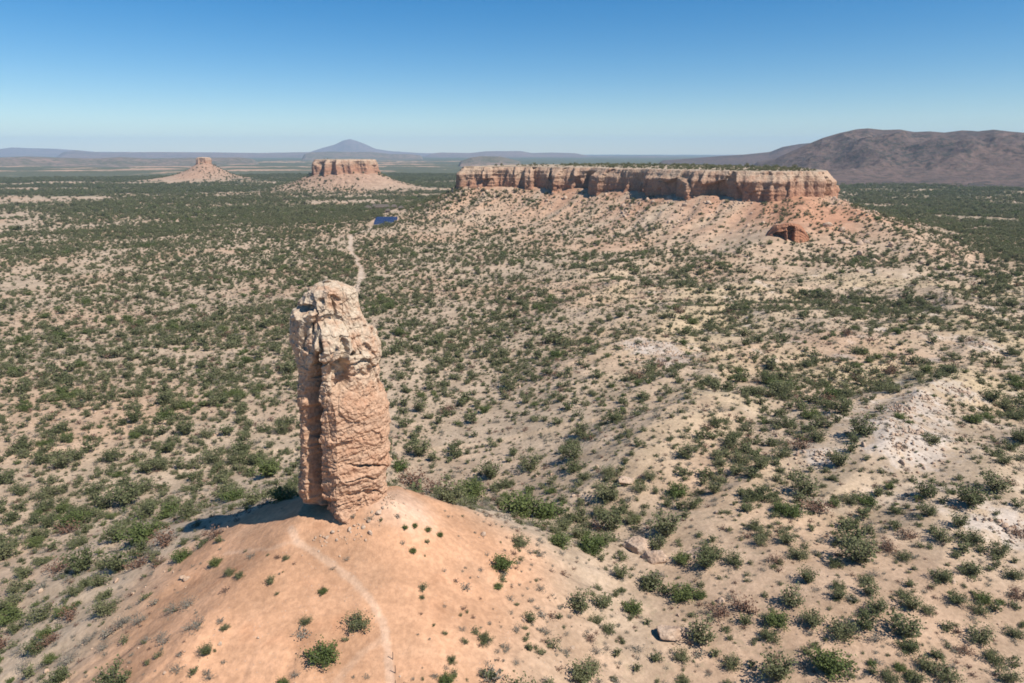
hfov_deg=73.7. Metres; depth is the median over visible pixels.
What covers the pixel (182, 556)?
green shrub
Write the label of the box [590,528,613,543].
olive shrub
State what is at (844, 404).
olive shrub
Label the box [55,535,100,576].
olive shrub
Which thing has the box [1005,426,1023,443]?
olive shrub
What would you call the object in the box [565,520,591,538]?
olive shrub
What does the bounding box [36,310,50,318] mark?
green shrub
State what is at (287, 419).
olive shrub
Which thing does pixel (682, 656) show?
olive shrub
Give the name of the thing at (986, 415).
green shrub
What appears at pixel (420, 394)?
green shrub
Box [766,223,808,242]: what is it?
rock outcrop
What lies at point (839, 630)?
olive shrub
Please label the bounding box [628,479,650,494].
olive shrub
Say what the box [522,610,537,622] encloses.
olive shrub
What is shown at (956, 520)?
olive shrub
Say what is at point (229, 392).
green shrub
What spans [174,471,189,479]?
olive shrub
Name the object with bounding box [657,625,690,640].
boulder
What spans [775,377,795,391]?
olive shrub
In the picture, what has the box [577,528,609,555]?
green shrub
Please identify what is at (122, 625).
grey shrub
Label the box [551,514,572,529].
olive shrub
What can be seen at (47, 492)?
olive shrub
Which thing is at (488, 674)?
dry tufts
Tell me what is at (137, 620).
grey shrub
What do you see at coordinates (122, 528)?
olive shrub
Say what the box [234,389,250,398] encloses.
green shrub
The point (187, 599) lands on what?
grey shrub
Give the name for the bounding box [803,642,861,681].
green shrub
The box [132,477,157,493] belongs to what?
olive shrub
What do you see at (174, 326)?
green shrub
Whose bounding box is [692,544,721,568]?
olive shrub
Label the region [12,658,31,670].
grey shrub
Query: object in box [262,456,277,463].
olive shrub
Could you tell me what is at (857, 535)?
olive shrub
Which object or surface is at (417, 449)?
olive shrub
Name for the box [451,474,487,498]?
green shrub
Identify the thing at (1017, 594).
dry shrub
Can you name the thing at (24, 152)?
distant hill
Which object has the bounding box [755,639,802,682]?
olive shrub
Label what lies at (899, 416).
green shrub
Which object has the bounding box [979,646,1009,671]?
olive shrub
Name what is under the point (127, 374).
olive shrub
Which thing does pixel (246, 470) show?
olive shrub
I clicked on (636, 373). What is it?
dry shrub
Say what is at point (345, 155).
distant hill
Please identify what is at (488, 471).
olive shrub
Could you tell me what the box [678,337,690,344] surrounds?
green shrub
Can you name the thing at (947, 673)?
olive shrub
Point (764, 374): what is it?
olive shrub
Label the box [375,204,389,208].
lodge building
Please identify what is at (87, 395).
olive shrub
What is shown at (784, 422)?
olive shrub
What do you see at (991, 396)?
olive shrub
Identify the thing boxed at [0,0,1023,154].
sky
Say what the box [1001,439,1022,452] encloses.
olive shrub
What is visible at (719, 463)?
olive shrub
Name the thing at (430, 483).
dry shrub
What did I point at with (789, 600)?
olive shrub
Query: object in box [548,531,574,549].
green shrub
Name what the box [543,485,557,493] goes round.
green shrub
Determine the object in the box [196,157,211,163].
mesa
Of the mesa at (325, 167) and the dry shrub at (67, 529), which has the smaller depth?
the dry shrub at (67, 529)
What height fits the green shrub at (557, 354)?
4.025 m
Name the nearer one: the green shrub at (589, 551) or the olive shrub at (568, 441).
the green shrub at (589, 551)
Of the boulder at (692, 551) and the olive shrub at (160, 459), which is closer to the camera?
the boulder at (692, 551)
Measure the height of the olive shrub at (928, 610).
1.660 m
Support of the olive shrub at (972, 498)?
on the ground
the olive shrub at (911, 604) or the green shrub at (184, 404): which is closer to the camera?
the olive shrub at (911, 604)
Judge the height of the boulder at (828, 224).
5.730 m
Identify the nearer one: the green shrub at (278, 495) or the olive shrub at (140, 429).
the green shrub at (278, 495)
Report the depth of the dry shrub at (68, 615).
100.87 m
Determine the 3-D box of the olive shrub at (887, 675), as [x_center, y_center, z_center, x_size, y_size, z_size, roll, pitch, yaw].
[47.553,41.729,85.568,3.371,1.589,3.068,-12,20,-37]
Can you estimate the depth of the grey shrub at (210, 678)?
76.42 m
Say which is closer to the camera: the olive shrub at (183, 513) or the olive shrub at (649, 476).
the olive shrub at (183, 513)
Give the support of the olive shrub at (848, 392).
on the ground
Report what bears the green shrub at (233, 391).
on the ground
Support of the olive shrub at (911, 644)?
on the ground
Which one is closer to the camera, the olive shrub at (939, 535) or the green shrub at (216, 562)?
the green shrub at (216, 562)
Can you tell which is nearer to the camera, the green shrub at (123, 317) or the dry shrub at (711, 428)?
the dry shrub at (711, 428)
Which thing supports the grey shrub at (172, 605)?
on the ground
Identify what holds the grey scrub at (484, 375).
on the ground
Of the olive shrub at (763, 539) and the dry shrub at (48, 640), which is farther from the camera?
the olive shrub at (763, 539)
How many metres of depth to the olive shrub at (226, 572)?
91.61 m
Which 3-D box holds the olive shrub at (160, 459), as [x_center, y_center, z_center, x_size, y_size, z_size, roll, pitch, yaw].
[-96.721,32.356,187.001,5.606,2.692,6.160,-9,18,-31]
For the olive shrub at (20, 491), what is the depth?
168.15 m
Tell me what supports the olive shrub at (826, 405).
on the ground
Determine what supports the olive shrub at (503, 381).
on the ground
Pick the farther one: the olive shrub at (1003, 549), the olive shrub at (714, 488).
the olive shrub at (714, 488)
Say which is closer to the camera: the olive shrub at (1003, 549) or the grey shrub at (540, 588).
the grey shrub at (540, 588)
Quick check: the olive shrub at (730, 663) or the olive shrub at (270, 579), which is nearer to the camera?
the olive shrub at (270, 579)
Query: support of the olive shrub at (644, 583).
on the ground
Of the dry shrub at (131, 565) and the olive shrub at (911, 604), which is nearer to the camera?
the olive shrub at (911, 604)
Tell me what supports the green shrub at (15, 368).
on the ground
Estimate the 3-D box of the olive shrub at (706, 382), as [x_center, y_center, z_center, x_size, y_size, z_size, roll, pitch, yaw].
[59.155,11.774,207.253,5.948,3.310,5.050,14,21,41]
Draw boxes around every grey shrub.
[10,644,24,658]
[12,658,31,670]
[55,648,79,665]
[74,632,95,646]
[94,638,110,652]
[110,611,127,631]
[129,610,147,629]
[153,629,169,640]
[158,600,179,618]
[170,660,185,674]
[177,593,198,610]
[186,614,204,634]
[202,672,218,680]
[478,496,492,504]
[513,621,522,633]
[537,584,546,591]
[540,628,555,634]
[590,645,605,653]
[629,644,646,654]
[793,656,811,670]
[862,628,887,646]
[863,568,882,578]
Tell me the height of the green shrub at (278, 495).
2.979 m
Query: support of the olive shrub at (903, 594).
on the ground
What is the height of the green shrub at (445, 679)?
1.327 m
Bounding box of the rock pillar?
[289,279,391,524]
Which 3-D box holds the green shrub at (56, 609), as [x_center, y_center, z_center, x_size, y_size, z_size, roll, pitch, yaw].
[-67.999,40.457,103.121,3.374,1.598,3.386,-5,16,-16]
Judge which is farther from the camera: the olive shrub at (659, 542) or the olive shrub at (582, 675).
the olive shrub at (659, 542)
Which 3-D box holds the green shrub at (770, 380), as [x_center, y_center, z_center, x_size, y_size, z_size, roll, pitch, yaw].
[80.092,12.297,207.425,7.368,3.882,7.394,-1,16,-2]
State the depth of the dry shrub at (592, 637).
92.80 m
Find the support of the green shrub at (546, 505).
on the ground
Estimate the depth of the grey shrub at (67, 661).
88.75 m
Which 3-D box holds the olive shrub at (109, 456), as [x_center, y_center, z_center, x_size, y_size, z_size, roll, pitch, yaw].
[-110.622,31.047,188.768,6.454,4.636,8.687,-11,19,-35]
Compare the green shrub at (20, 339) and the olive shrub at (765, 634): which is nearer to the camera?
the olive shrub at (765, 634)
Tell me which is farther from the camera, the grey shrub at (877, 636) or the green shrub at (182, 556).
the green shrub at (182, 556)
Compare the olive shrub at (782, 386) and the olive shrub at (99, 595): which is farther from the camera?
the olive shrub at (782, 386)
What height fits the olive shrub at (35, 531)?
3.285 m
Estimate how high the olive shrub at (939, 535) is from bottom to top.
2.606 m
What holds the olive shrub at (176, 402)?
on the ground
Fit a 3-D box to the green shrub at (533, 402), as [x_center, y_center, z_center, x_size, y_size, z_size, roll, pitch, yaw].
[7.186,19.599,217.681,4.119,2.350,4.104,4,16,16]
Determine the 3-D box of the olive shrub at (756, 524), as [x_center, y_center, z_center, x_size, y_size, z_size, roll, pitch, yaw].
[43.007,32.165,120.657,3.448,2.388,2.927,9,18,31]
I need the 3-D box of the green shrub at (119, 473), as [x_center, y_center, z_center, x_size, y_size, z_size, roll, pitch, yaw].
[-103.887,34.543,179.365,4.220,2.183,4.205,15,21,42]
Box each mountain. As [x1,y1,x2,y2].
[311,139,431,155]
[658,143,808,165]
[754,128,1023,187]
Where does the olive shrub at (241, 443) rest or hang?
on the ground
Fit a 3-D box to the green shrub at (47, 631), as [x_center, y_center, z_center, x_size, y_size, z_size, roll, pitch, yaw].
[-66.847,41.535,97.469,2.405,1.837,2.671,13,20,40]
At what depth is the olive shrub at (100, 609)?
96.12 m
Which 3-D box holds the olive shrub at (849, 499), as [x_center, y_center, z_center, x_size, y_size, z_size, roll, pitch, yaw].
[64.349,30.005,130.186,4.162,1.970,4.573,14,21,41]
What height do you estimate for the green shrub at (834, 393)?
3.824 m
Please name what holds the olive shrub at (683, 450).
on the ground
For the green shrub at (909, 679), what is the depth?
85.65 m
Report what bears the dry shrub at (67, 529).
on the ground
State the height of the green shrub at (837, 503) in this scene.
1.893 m
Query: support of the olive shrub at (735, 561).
on the ground
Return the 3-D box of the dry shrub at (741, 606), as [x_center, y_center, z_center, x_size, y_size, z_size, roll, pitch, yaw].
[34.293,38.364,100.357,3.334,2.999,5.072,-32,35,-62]
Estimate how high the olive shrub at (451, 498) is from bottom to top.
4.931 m
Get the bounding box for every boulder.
[617,476,634,484]
[622,536,651,554]
[642,550,667,564]
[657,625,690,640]
[684,547,702,559]
[822,222,832,226]
[840,240,850,244]
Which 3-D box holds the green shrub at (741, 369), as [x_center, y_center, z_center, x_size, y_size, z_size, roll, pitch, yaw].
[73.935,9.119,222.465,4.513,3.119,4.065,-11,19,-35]
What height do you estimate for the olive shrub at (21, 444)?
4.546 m
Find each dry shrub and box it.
[0,633,9,649]
[32,628,62,650]
[39,555,69,573]
[54,517,79,534]
[57,604,78,621]
[120,552,151,569]
[148,526,176,547]
[150,556,165,568]
[202,524,223,539]
[398,467,427,488]
[421,474,450,490]
[439,403,455,413]
[583,631,597,643]
[587,519,608,531]
[628,368,647,378]
[654,358,667,367]
[672,305,683,312]
[702,421,714,430]
[705,598,729,625]
[728,591,759,614]
[765,550,785,563]
[786,432,812,448]
[797,494,833,513]
[818,392,838,398]
[841,327,852,335]
[879,360,900,373]
[881,538,898,553]
[894,524,922,539]
[958,643,975,658]
[1002,523,1023,538]
[1009,588,1023,601]
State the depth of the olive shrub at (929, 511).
121.00 m
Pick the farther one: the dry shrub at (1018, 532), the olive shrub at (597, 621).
the dry shrub at (1018, 532)
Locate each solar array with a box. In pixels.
[374,220,393,221]
[375,218,396,219]
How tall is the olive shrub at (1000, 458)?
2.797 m
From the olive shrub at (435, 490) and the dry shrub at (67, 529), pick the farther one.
the dry shrub at (67, 529)
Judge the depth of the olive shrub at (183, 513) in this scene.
133.70 m
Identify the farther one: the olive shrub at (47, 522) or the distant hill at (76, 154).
the distant hill at (76, 154)
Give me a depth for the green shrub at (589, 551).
115.02 m
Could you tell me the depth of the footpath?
83.37 m
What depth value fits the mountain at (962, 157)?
2401.24 m
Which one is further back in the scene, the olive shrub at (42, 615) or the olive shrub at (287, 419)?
the olive shrub at (287, 419)
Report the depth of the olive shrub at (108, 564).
113.55 m
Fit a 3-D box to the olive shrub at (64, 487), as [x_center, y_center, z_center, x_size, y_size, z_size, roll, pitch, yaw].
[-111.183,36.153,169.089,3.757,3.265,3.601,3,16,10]
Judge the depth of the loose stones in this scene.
181.31 m
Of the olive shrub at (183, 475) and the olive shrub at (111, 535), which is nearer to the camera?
the olive shrub at (111, 535)
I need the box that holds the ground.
[0,155,1023,682]
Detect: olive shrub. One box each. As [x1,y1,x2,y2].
[0,469,16,483]
[0,507,25,526]
[0,537,18,559]
[0,538,21,547]
[0,590,25,614]
[1,575,24,593]
[5,617,25,634]
[8,480,30,495]
[10,431,36,448]
[10,562,31,577]
[18,634,50,657]
[19,600,57,629]
[22,482,65,502]
[24,525,44,539]
[25,451,55,464]
[33,377,52,387]
[36,496,58,512]
[37,512,57,528]
[39,511,57,522]
[39,664,71,682]
[45,446,74,467]
[55,376,73,383]
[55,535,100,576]
[57,482,69,492]
[60,503,93,516]
[64,445,86,459]
[64,537,86,551]
[65,580,83,597]
[73,384,97,401]
[76,576,92,589]
[78,480,109,495]
[78,568,111,586]
[86,593,123,619]
[90,491,113,508]
[91,588,108,600]
[92,654,131,682]
[94,512,143,545]
[96,547,134,571]
[99,445,121,464]
[99,471,152,508]
[100,557,121,568]
[109,521,129,530]
[119,368,137,376]
[121,406,146,422]
[125,499,158,518]
[125,536,156,558]
[126,385,147,396]
[129,421,152,435]
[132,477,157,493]
[133,452,156,473]
[139,498,157,508]
[149,456,168,464]
[149,520,165,528]
[150,457,169,469]
[156,387,176,403]
[157,438,175,451]
[166,393,186,406]
[174,416,194,434]
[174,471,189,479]
[174,496,205,521]
[195,445,225,465]
[196,640,212,654]
[198,371,216,383]
[198,425,214,439]
[204,389,223,398]
[211,478,241,500]
[214,465,233,479]
[218,623,230,630]
[222,370,238,379]
[222,565,236,576]
[223,443,248,463]
[230,433,251,452]
[233,571,245,578]
[238,485,269,506]
[241,452,267,465]
[241,466,256,475]
[247,383,264,392]
[249,448,270,456]
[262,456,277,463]
[262,484,278,498]
[264,574,274,584]
[267,417,295,435]
[275,414,298,425]
[281,479,298,492]
[286,477,298,486]
[299,614,315,626]
[337,608,374,633]
[408,435,432,455]
[409,393,427,411]
[430,482,449,495]
[434,473,469,504]
[447,655,457,664]
[474,456,502,479]
[476,630,495,647]
[497,477,515,488]
[501,371,517,386]
[501,670,535,682]
[511,534,531,548]
[513,450,541,472]
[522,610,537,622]
[545,521,562,533]
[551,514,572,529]
[555,508,577,525]
[558,439,585,460]
[561,456,588,474]
[564,437,579,447]
[565,503,592,522]
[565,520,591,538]
[567,420,591,436]
[567,586,593,614]
[568,655,603,682]
[573,469,592,480]
[585,654,600,671]
[586,609,606,623]
[590,500,606,518]
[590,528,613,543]
[591,474,623,503]
[591,590,613,608]
[595,504,625,529]
[597,488,619,503]
[598,464,624,481]
[601,621,615,634]
[602,409,626,423]
[610,499,626,515]
[610,561,630,578]
[622,509,640,525]
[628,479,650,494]
[634,573,658,592]
[642,468,656,480]
[645,500,687,541]
[647,533,669,549]
[672,441,698,457]
[672,645,694,666]
[672,672,690,682]
[679,491,706,508]
[687,611,719,648]
[692,537,726,559]
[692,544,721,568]
[696,376,714,385]
[701,374,719,381]
[703,474,724,493]
[707,414,725,425]
[710,457,727,468]
[718,548,748,567]
[718,650,742,671]
[721,426,740,442]
[721,435,742,449]
[723,458,746,474]
[727,450,752,466]
[739,465,759,478]
[740,490,761,503]
[744,482,773,500]
[746,516,765,530]
[748,453,771,468]
[750,384,767,395]
[752,524,774,538]
[752,530,770,545]
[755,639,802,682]
[759,368,778,380]
[759,626,782,644]
[766,379,790,394]
[769,442,792,458]
[770,527,798,547]
[773,413,796,429]
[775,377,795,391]
[775,390,796,401]
[778,581,806,609]
[784,467,822,495]
[785,545,811,562]
[794,564,823,582]
[794,603,829,633]
[803,425,829,441]
[810,413,831,427]
[820,614,865,645]
[821,399,834,409]
[823,444,856,467]
[823,555,846,569]
[827,394,854,413]
[827,583,846,600]
[830,577,846,592]
[831,516,877,546]
[836,529,882,563]
[837,388,858,397]
[838,490,859,505]
[844,511,861,526]
[848,345,867,355]
[848,411,879,435]
[851,604,883,630]
[855,370,877,385]
[856,573,875,584]
[858,575,880,596]
[860,595,890,613]
[874,373,896,387]
[878,383,900,393]
[878,666,904,682]
[885,605,926,637]
[886,505,908,514]
[891,549,913,561]
[894,586,913,599]
[894,636,924,656]
[898,589,924,610]
[905,668,930,682]
[911,654,941,676]
[914,476,941,497]
[917,502,938,515]
[921,434,944,445]
[921,600,936,615]
[924,523,957,542]
[926,659,967,682]
[927,567,957,584]
[945,476,998,514]
[946,506,973,527]
[947,584,972,608]
[954,525,988,549]
[954,560,988,581]
[961,619,998,646]
[964,598,995,616]
[975,465,1016,493]
[979,385,1005,401]
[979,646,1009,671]
[984,535,1013,562]
[991,398,1013,409]
[994,451,1016,466]
[994,659,1023,682]
[999,566,1023,582]
[1001,345,1023,355]
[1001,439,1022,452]
[1001,624,1023,638]
[1005,410,1023,421]
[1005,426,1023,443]
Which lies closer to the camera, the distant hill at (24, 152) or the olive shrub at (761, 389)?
the olive shrub at (761, 389)
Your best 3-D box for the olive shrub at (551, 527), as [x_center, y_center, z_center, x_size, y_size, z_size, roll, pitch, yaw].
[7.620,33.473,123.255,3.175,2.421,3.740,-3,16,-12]
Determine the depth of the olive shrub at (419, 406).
225.69 m
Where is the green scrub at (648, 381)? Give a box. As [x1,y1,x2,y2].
[0,169,1023,682]
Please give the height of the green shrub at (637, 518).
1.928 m
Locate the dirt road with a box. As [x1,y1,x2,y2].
[348,227,371,291]
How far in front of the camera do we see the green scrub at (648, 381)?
469.66 m
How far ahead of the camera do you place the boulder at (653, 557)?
115.08 m
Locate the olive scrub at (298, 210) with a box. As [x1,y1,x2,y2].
[0,158,1023,682]
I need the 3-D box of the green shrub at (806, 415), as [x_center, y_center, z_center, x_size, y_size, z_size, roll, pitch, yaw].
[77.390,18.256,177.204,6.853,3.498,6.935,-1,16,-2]
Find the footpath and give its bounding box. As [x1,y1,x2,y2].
[287,523,395,682]
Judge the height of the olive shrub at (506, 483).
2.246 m
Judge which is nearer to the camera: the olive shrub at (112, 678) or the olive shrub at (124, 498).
the olive shrub at (112, 678)
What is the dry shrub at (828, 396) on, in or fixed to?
on the ground
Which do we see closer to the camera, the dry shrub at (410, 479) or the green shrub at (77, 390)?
the dry shrub at (410, 479)
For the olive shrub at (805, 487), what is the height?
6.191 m
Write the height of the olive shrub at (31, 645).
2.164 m
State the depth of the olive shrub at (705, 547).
113.89 m
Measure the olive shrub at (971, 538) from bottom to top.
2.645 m
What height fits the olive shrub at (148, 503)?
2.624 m
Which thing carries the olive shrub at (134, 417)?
on the ground
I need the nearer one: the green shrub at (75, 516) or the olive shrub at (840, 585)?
the olive shrub at (840, 585)
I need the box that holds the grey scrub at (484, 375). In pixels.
[0,261,1023,681]
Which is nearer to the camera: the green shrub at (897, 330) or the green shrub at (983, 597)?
the green shrub at (983, 597)
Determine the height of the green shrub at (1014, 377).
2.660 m
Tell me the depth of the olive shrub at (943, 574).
102.79 m
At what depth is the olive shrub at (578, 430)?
183.07 m
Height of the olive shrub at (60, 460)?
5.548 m
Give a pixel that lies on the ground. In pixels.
(386, 567)
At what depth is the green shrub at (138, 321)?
347.35 m
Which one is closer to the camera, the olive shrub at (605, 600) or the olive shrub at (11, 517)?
the olive shrub at (605, 600)
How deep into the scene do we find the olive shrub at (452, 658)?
79.48 m
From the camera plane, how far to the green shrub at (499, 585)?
95.05 m
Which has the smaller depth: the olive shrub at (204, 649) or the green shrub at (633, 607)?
the olive shrub at (204, 649)
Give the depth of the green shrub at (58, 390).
238.38 m
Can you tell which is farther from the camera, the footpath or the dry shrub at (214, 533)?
the dry shrub at (214, 533)
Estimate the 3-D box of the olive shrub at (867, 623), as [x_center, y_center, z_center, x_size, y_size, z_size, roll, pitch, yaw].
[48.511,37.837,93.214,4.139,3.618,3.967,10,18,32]
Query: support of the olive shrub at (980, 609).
on the ground
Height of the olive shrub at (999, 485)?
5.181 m
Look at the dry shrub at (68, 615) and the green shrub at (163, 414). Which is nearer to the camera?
the dry shrub at (68, 615)
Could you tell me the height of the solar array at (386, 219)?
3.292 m
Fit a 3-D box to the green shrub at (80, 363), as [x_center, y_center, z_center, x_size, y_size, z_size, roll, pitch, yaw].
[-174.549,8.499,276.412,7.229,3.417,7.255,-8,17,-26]
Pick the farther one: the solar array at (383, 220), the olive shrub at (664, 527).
the solar array at (383, 220)
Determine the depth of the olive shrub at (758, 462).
145.45 m
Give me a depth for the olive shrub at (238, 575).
89.67 m
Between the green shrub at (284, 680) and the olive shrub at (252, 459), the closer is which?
the green shrub at (284, 680)
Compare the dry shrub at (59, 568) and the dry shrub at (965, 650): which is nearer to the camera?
the dry shrub at (965, 650)
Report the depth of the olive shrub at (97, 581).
107.45 m
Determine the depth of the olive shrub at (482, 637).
84.09 m
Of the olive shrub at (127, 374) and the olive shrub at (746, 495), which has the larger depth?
the olive shrub at (127, 374)
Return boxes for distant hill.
[0,147,102,156]
[0,156,258,166]
[55,150,310,157]
[302,152,422,159]
[424,151,670,157]
[459,156,520,166]
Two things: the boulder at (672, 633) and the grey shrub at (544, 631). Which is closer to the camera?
the grey shrub at (544, 631)
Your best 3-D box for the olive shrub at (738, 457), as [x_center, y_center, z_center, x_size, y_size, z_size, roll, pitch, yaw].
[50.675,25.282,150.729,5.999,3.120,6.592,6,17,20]
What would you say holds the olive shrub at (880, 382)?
on the ground
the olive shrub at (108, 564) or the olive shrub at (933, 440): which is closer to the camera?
the olive shrub at (108, 564)
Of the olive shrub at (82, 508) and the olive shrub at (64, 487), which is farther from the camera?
the olive shrub at (64, 487)
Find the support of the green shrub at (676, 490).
on the ground
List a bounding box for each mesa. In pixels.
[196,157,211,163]
[311,159,379,175]
[456,164,839,201]
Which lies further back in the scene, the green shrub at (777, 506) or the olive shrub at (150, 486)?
the olive shrub at (150, 486)
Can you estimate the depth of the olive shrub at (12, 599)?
112.79 m
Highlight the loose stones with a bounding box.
[1,187,1023,682]
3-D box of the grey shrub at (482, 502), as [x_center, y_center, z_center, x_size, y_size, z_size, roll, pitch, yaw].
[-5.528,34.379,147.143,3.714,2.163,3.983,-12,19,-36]
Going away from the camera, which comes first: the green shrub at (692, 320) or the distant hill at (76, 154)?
the green shrub at (692, 320)
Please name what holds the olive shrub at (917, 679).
on the ground
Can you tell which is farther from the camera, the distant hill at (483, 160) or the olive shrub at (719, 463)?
the distant hill at (483, 160)
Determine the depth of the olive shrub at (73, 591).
107.09 m
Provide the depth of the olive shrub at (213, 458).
186.92 m
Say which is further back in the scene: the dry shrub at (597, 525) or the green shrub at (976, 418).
the green shrub at (976, 418)
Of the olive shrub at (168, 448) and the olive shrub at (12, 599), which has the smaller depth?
the olive shrub at (12, 599)
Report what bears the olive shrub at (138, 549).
on the ground
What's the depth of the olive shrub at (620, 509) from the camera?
133.95 m
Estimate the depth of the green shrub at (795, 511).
124.53 m
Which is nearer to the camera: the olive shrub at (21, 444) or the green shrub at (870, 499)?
the green shrub at (870, 499)
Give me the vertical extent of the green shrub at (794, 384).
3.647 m
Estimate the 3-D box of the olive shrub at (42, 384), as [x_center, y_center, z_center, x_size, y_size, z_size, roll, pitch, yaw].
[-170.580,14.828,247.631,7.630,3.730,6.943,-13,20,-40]
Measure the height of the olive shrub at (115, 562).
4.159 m
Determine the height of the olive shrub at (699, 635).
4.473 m
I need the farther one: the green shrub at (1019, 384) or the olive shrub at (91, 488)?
the green shrub at (1019, 384)
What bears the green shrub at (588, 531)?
on the ground
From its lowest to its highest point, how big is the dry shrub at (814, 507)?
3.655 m
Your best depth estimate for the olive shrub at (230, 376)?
256.60 m
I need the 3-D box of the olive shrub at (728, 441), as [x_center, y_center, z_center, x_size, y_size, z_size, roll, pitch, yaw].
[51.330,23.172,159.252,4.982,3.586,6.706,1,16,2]
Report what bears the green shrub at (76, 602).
on the ground
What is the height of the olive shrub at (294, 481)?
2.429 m
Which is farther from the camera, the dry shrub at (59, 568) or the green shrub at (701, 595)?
the dry shrub at (59, 568)
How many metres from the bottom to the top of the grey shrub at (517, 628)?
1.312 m
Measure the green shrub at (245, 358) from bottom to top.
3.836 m
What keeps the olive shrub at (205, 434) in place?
on the ground
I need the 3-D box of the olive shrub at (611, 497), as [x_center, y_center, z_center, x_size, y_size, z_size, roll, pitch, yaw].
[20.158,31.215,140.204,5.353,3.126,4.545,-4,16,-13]
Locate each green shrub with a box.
[0,602,27,626]
[5,365,21,374]
[12,336,28,342]
[12,401,33,411]
[19,534,45,547]
[33,438,48,446]
[33,622,54,638]
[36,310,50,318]
[41,650,60,664]
[42,438,55,444]
[49,385,67,395]
[51,603,71,616]
[53,329,67,339]
[54,501,71,514]
[54,504,92,528]
[58,391,77,398]
[59,430,74,440]
[69,387,84,394]
[70,601,81,607]
[75,358,88,367]
[80,298,93,303]
[84,504,101,516]
[104,513,117,518]
[108,468,124,476]
[112,515,161,550]
[122,313,132,320]
[127,430,142,439]
[131,317,145,325]
[151,503,179,520]
[155,409,176,419]
[165,323,180,329]
[169,547,190,562]
[174,401,192,410]
[207,556,223,566]
[217,324,229,330]
[219,485,244,501]
[222,389,231,396]
[230,389,240,394]
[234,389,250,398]
[238,355,253,362]
[247,453,281,477]
[269,483,298,503]
[273,675,289,682]
[297,634,341,669]
[317,587,328,595]
[384,300,393,308]
[391,456,410,472]
[393,327,408,335]
[408,547,417,553]
[417,391,426,397]
[437,670,455,682]
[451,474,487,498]
[478,402,491,413]
[492,485,546,519]
[492,552,520,571]
[493,582,502,589]
[500,492,511,499]
[527,495,567,519]
[529,399,539,406]
[535,506,557,518]
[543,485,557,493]
[548,348,564,357]
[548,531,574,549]
[576,533,603,557]
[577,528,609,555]
[582,529,591,537]
[622,596,644,616]
[631,514,643,523]
[633,377,642,385]
[664,481,690,500]
[666,577,700,605]
[671,548,691,566]
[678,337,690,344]
[687,316,698,324]
[693,589,707,599]
[733,364,746,372]
[757,606,792,631]
[762,376,779,388]
[771,499,789,515]
[780,500,807,519]
[785,377,799,388]
[800,407,822,418]
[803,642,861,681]
[818,383,841,397]
[825,496,841,507]
[853,492,881,506]
[864,657,878,667]
[871,352,883,358]
[882,481,896,488]
[892,325,906,333]
[892,411,909,419]
[893,660,908,671]
[902,669,919,681]
[918,364,935,372]
[960,415,976,422]
[966,413,981,423]
[973,589,994,604]
[982,411,994,419]
[995,597,1006,605]
[1005,372,1023,381]
[1007,379,1023,387]
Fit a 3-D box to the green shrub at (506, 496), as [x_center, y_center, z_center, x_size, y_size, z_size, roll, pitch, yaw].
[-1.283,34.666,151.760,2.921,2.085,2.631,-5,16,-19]
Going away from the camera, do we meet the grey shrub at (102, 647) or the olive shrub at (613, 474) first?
the grey shrub at (102, 647)
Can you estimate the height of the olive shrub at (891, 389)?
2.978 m
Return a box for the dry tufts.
[0,264,1023,682]
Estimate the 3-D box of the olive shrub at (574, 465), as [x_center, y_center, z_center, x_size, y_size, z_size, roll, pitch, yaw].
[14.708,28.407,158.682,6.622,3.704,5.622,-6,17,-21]
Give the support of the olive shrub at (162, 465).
on the ground
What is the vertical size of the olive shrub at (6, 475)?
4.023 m
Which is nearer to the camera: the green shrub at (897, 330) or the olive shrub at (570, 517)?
the olive shrub at (570, 517)
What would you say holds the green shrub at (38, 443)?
on the ground
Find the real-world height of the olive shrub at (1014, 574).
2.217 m
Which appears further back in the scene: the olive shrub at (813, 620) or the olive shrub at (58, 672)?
the olive shrub at (813, 620)
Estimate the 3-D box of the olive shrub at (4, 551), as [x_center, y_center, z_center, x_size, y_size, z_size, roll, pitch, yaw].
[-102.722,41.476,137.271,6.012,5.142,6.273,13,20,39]
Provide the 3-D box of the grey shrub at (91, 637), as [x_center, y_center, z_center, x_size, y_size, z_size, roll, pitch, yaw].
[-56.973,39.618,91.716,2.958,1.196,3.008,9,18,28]
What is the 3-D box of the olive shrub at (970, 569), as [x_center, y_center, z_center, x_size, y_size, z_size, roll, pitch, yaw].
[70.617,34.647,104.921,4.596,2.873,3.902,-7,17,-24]
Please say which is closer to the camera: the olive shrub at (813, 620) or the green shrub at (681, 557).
the olive shrub at (813, 620)
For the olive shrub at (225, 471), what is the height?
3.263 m
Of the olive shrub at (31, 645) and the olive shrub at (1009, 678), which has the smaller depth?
the olive shrub at (1009, 678)
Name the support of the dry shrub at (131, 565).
on the ground
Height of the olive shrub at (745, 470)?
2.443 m
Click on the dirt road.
(360, 268)
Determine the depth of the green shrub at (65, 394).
235.44 m
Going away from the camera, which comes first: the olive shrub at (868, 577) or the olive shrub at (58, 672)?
the olive shrub at (58, 672)
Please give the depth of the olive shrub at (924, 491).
128.83 m
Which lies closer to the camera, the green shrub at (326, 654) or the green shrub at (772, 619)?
the green shrub at (326, 654)
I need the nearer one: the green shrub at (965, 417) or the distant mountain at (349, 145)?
the green shrub at (965, 417)
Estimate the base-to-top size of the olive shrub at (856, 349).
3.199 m
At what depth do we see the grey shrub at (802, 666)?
89.30 m
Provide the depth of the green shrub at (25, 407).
223.85 m
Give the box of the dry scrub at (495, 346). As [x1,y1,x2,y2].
[9,242,1023,682]
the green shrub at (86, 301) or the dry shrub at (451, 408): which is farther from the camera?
the green shrub at (86, 301)

